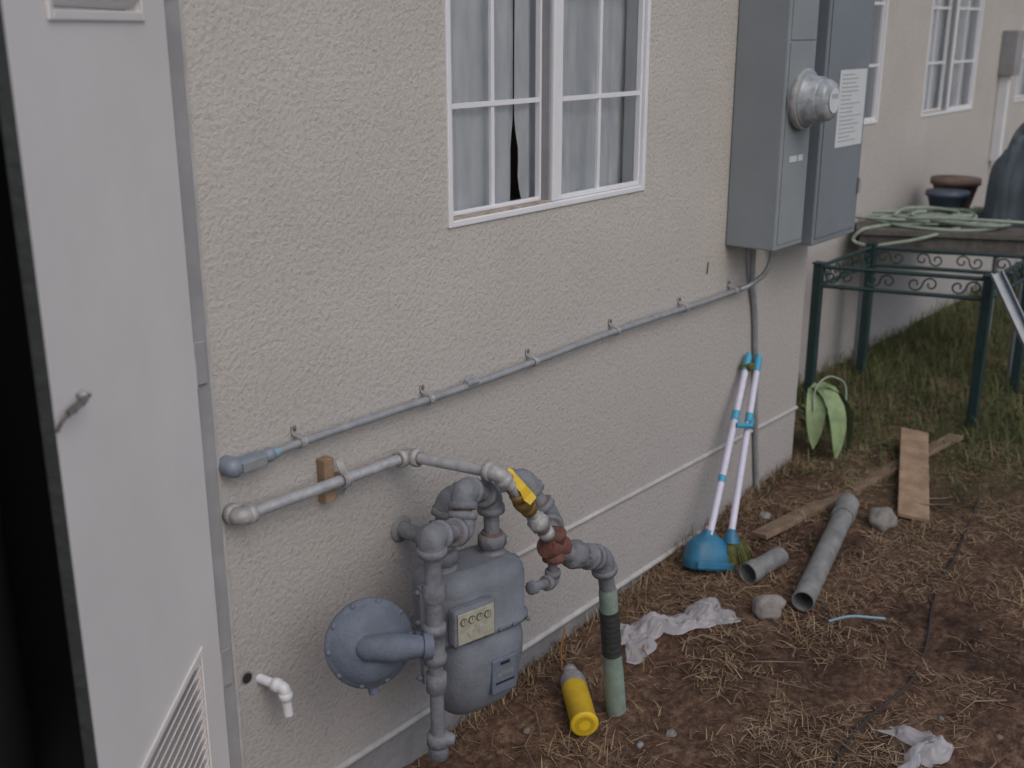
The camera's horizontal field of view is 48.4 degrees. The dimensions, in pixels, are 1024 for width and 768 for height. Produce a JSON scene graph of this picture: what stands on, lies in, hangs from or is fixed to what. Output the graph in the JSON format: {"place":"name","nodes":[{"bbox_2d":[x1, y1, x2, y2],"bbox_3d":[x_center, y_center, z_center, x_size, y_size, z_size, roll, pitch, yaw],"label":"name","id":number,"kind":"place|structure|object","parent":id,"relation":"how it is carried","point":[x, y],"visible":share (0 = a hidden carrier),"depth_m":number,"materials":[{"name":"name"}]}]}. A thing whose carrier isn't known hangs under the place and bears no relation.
{"place":"outdoors","nodes":[
{"label":"outdoors","id":0,"kind":"place"},
{"bbox_2d":[403,267,1023,767],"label":"ground","id":1,"kind":"structure","parent":0,"point":[843,685],"depth_m":3.53,"materials":[{"name":"brown soil"}]},
{"bbox_2d":[222,448,625,716],"bbox_3d":[-0.146,0.647,2.913,1.146,1.072,0.322,-7,19,-22],"label":"gas pipe","id":2,"kind":"object","parent":1,"relation":"on","point":[534,505],"visible":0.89,"depth_m":2.84,"materials":[{"name":"metal"}]},
{"bbox_2d":[324,477,530,761],"bbox_3d":[-0.184,0.539,2.687,0.245,0.634,0.590,14,22,37],"label":"gas meter","id":3,"kind":"object","parent":2,"relation":"attached to","point":[464,642],"visible":1,"depth_m":2.66,"materials":[{"name":"grey metal"}]},
{"bbox_2d":[347,563,659,767],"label":"foundation","id":4,"kind":"object","parent":1,"relation":"on","point":[405,747],"depth_m":3.16,"materials":[{"name":"concrete"}]},
{"bbox_2d":[333,405,797,767],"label":"weep screed","id":5,"kind":"object","parent":4,"relation":"on","point":[380,741],"visible":0.37,"depth_m":3.65,"materials":[{"name":"grey metal"}]},
{"bbox_2d":[560,627,565,669],"bbox_3d":[0.156,0.811,3.498,0.011,0.141,0.020,14,22,37],"label":"wire stub","id":6,"kind":"object","parent":1,"relation":"on","point":[561,648],"visible":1,"depth_m":3.49,"materials":[{"name":"brown metal"}]},
{"bbox_2d":[560,664,598,735],"bbox_3d":[0.189,0.907,3.299,0.082,0.089,0.273,-2,17,-6],"label":"spray can","id":7,"kind":"object","parent":1,"relation":"on","point":[583,718],"visible":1,"depth_m":3.22,"materials":[{"name":"yellow paint"}]},
{"bbox_2d":[181,0,1023,767],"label":"stucco walls","id":8,"kind":"structure","parent":1,"relation":"on","point":[349,276],"depth_m":2.95,"materials":[{"name":"beige paint"}]},
{"bbox_2d":[164,0,244,767],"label":"door frame","id":9,"kind":"object","parent":8,"relation":"attached to","point":[183,136],"visible":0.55,"depth_m":2.31,"materials":[{"name":"grey metal"}]},
{"bbox_2d":[0,0,229,767],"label":"door leaf","id":10,"kind":"object","parent":9,"relation":"attached to","point":[87,124],"visible":0.88,"depth_m":1.82,"materials":[{"name":"paint"}]},
{"bbox_2d":[56,390,90,432],"bbox_3d":[-0.624,0.038,1.624,0.023,0.036,0.096,0,17,2],"label":"spring latch","id":11,"kind":"object","parent":10,"relation":"attached to","point":[83,396],"visible":1,"depth_m":1.62,"materials":[{"name":"grey metal"}]},
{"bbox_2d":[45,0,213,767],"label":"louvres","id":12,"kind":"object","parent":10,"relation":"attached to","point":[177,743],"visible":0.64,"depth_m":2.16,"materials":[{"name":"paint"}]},
{"bbox_2d":[193,340,232,690],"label":"hinges","id":13,"kind":"object","parent":9,"relation":"attached to","point":[201,379],"visible":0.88,"depth_m":2.32,"materials":[{"name":"grey metal"}]},
{"bbox_2d":[241,671,252,684],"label":"wall hole","id":14,"kind":"structure","parent":8,"relation":"attached to","point":[246,677],"depth_m":2.59,"materials":[{"name":"black plastic"}]},
{"bbox_2d":[256,674,293,716],"bbox_3d":[-0.549,0.716,2.626,0.096,0.095,0.034,6,18,19],"label":"pvc drain pipe","id":15,"kind":"object","parent":8,"relation":"attached to","point":[281,688],"visible":1,"depth_m":2.61,"materials":[{"name":"white plastic"}]},
{"bbox_2d":[218,249,774,491],"bbox_3d":[0.224,0.263,3.440,0.125,1.143,2.552,14,22,37],"label":"electrical conduit","id":16,"kind":"object","parent":8,"relation":"attached to","point":[229,466],"visible":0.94,"depth_m":3.07,"materials":[{"name":"grey metal"}]},
{"bbox_2d":[450,0,626,210],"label":"curtains","id":17,"kind":"object","parent":8,"relation":"attached to","point":[469,73],"visible":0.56,"depth_m":3.09,"materials":[{"name":"fabric"}]},
{"bbox_2d":[444,0,650,228],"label":"frame","id":18,"kind":"object","parent":8,"relation":"on","point":[549,98],"visible":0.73,"depth_m":3.12,"materials":[{"name":"white plastic"}]},
{"bbox_2d":[726,0,839,250],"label":"electrical panel","id":19,"kind":"object","parent":8,"relation":"attached to","point":[786,97],"visible":1,"depth_m":3.79,"materials":[{"name":"grey metal"}]},
{"bbox_2d":[798,0,874,245],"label":"electrical disconnect box","id":20,"kind":"object","parent":8,"relation":"attached to","point":[842,58],"visible":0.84,"depth_m":4.08,"materials":[{"name":"grey metal"}]},
{"bbox_2d":[864,0,888,124],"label":"frame","id":21,"kind":"object","parent":8,"relation":"on","point":[878,37],"visible":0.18,"depth_m":5.88,"materials":[{"name":"white plastic"}]},
{"bbox_2d":[923,0,972,109],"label":"curtains","id":22,"kind":"object","parent":8,"relation":"attached to","point":[938,55],"visible":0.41,"depth_m":6.77,"materials":[{"name":"fabric"}]},
{"bbox_2d":[921,0,984,117],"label":"frame","id":23,"kind":"object","parent":8,"relation":"on","point":[947,62],"visible":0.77,"depth_m":6.74,"materials":[{"name":"white plastic"}]},
{"bbox_2d":[989,30,1023,160],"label":"utility box","id":24,"kind":"object","parent":8,"relation":"attached to","point":[1011,53],"visible":0.88,"depth_m":7.38,"materials":[{"name":"white painted metal"}]},
{"bbox_2d":[1014,25,1023,101],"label":"frame","id":25,"kind":"object","parent":8,"relation":"on","point":[1017,98],"visible":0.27,"depth_m":7.86,"materials":[{"name":"white plastic"}]},
{"bbox_2d":[1016,58,1023,95],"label":"curtains","id":26,"kind":"object","parent":8,"relation":"attached to","point":[1021,90],"visible":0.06,"depth_m":8.04,"materials":[{"name":"fabric"}]},
{"bbox_2d":[666,729,676,736],"bbox_3d":[0.446,0.979,3.188,0.032,0.025,0.033,14,22,37],"label":"rock","id":27,"kind":"object","parent":1,"relation":"on","point":[670,732],"visible":0.94,"depth_m":3.18,"materials":[{"name":"grey stone"}]},
{"bbox_2d":[620,597,740,663],"bbox_3d":[0.508,0.768,3.647,0.464,0.081,0.192,-10,20,-28],"label":"plastic bag","id":28,"kind":"object","parent":1,"relation":"on","point":[649,628],"visible":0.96,"depth_m":3.65,"materials":[{"name":"grey plastic"}]},
{"bbox_2d":[682,352,751,570],"bbox_3d":[0.797,0.293,4.083,0.174,0.692,0.577,11,20,30],"label":"dustpan","id":29,"kind":"object","parent":1,"relation":"on","point":[705,549],"visible":1,"depth_m":4.01,"materials":[{"name":"blue plastic"}]},
{"bbox_2d":[740,362,754,370],"bbox_3d":[0.876,-0.066,4.224,0.052,0.032,0.045,14,22,37],"label":"hanging tag","id":30,"kind":"object","parent":29,"relation":"attached to","point":[750,366],"visible":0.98,"depth_m":4.21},
{"bbox_2d":[412,320,1023,767],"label":"dry straw","id":31,"kind":"object","parent":1,"relation":"on","point":[828,624],"visible":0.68,"depth_m":3.77,"materials":[{"name":"brown plant"}]},
{"bbox_2d":[447,450,1023,767],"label":"weed tufts","id":32,"kind":"object","parent":1,"relation":"on","point":[746,495],"visible":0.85,"depth_m":3.60,"materials":[{"name":"plant"}]},
{"bbox_2d":[723,354,761,567],"bbox_3d":[0.874,0.275,4.133,0.144,0.648,0.552,8,19,23],"label":"hand broom","id":33,"kind":"object","parent":1,"relation":"on","point":[739,552],"visible":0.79,"depth_m":4.08,"materials":[{"name":"white plastic"}]},
{"bbox_2d":[736,418,753,428],"bbox_3d":[0.856,0.148,4.158,0.096,0.030,0.040,-14,22,-37],"label":"pole clip","id":34,"kind":"object","parent":33,"relation":"attached to","point":[749,425],"visible":1,"depth_m":4.14,"materials":[{"name":"blue plastic"}]},
{"bbox_2d":[513,484,1006,767],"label":"twigs","id":35,"kind":"object","parent":1,"relation":"on","point":[847,747],"visible":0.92,"depth_m":3.33,"materials":[{"name":"brown wood"}]},
{"bbox_2d":[739,547,788,584],"bbox_3d":[0.878,0.631,3.960,0.187,0.084,0.078,-14,22,-38],"label":"pipe offcut","id":36,"kind":"object","parent":1,"relation":"on","point":[760,567],"visible":1,"depth_m":3.94,"materials":[{"name":"grey plastic"}]},
{"bbox_2d":[759,511,771,519],"bbox_3d":[0.961,0.503,4.327,0.050,0.033,0.048,14,22,37],"label":"rock","id":37,"kind":"object","parent":1,"relation":"on","point":[765,515],"visible":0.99,"depth_m":4.31,"materials":[{"name":"grey stone"}]},
{"bbox_2d":[752,594,785,620],"bbox_3d":[0.836,0.730,3.730,0.105,0.080,0.120,14,22,37],"label":"rock","id":38,"kind":"object","parent":1,"relation":"on","point":[767,606],"visible":0.99,"depth_m":3.70,"materials":[{"name":"grey stone"}]},
{"bbox_2d":[522,487,1021,748],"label":"pebbles","id":39,"kind":"object","parent":1,"relation":"on","point":[527,730],"visible":0.79,"depth_m":3.23,"materials":[{"name":"stone"}]},
{"bbox_2d":[795,375,853,458],"bbox_3d":[1.307,0.133,4.906,0.328,0.375,0.324,9,20,27],"label":"leafy plant","id":40,"kind":"object","parent":1,"relation":"on","point":[828,404],"visible":0.91,"depth_m":4.78,"materials":[{"name":"green plant"}]},
{"bbox_2d":[792,493,859,610],"bbox_3d":[1.121,0.575,4.027,0.091,0.145,0.764,8,19,25],"label":"drain pipe","id":41,"kind":"object","parent":1,"relation":"on","point":[844,512],"visible":1,"depth_m":3.95,"materials":[{"name":"grey plastic"}]},
{"bbox_2d":[751,434,963,539],"bbox_3d":[1.428,0.392,4.585,1.402,0.079,0.071,-15,23,-39],"label":"scrap board","id":42,"kind":"object","parent":1,"relation":"on","point":[777,526],"visible":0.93,"depth_m":4.38,"materials":[{"name":"brown wood"}]},
{"bbox_2d":[829,615,885,621],"bbox_3d":[1.100,0.749,3.634,0.180,0.026,0.010,0,17,1],"label":"blue strip","id":43,"kind":"object","parent":1,"relation":"on","point":[856,616],"visible":1,"depth_m":3.63,"materials":[{"name":"blue plastic"}]},
{"bbox_2d":[869,507,897,531],"bbox_3d":[1.379,0.505,4.240,0.100,0.092,0.111,14,22,37],"label":"rock","id":44,"kind":"object","parent":1,"relation":"on","point":[881,519],"visible":1,"depth_m":4.21,"materials":[{"name":"grey stone"}]},
{"bbox_2d":[753,261,1023,548],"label":"green grass","id":45,"kind":"structure","parent":1,"relation":"on","point":[997,372],"depth_m":5.69,"materials":[{"name":"green plant"}]},
{"bbox_2d":[832,498,979,767],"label":"black cable","id":46,"kind":"object","parent":1,"relation":"on","point":[906,685],"visible":1,"depth_m":3.45,"materials":[{"name":"grey plastic"}]},
{"bbox_2d":[871,725,953,767],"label":"plastic bag","id":47,"kind":"object","parent":1,"relation":"on","point":[928,749],"visible":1,"depth_m":3.03,"materials":[{"name":"grey plastic"}]},
{"bbox_2d":[802,242,1023,427],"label":"iron table frame","id":48,"kind":"object","parent":1,"relation":"on","point":[868,289],"visible":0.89,"depth_m":5.37,"materials":[{"name":"green metal"}]},
{"bbox_2d":[897,427,928,522],"bbox_3d":[1.622,0.353,4.600,0.116,0.105,0.787,6,18,18],"label":"scrap board","id":49,"kind":"object","parent":1,"relation":"on","point":[913,486],"visible":1,"depth_m":4.54,"materials":[{"name":"brown wood"}]},
{"bbox_2d":[853,208,1023,380],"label":"plank table","id":50,"kind":"object","parent":1,"relation":"on","point":[1007,240],"visible":0.24,"depth_m":5.76,"materials":[{"name":"wood"}]},
{"bbox_2d":[851,206,1023,246],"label":"garden hose","id":51,"kind":"object","parent":50,"relation":"on","point":[921,216],"visible":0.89,"depth_m":5.82,"materials":[{"name":"green rubber"}]},
{"bbox_2d":[925,188,970,212],"bbox_3d":[2.377,-0.992,6.230,0.231,0.130,0.231,14,22,37],"label":"plant pot","id":52,"kind":"object","parent":50,"relation":"on","point":[948,197],"visible":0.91,"depth_m":6.15,"materials":[{"name":"ceramic"}]},
{"bbox_2d":[930,175,981,208],"bbox_3d":[2.507,-1.083,6.455,0.273,0.170,0.273,14,22,37],"label":"plant pot","id":53,"kind":"object","parent":50,"relation":"on","point":[971,184],"visible":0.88,"depth_m":6.36,"materials":[{"name":"ceramic"}]},
{"bbox_2d":[981,123,1023,227],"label":"tarp covered bundle","id":54,"kind":"object","parent":50,"relation":"on","point":[1004,198],"visible":0.89,"depth_m":5.87,"materials":[{"name":"grey plastic"}]},
{"bbox_2d":[990,269,1023,348],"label":"aluminium rail","id":55,"kind":"object","parent":1,"relation":"on","point":[1008,298],"visible":1,"depth_m":4.90,"materials":[{"name":"silver metal"}]}
]}

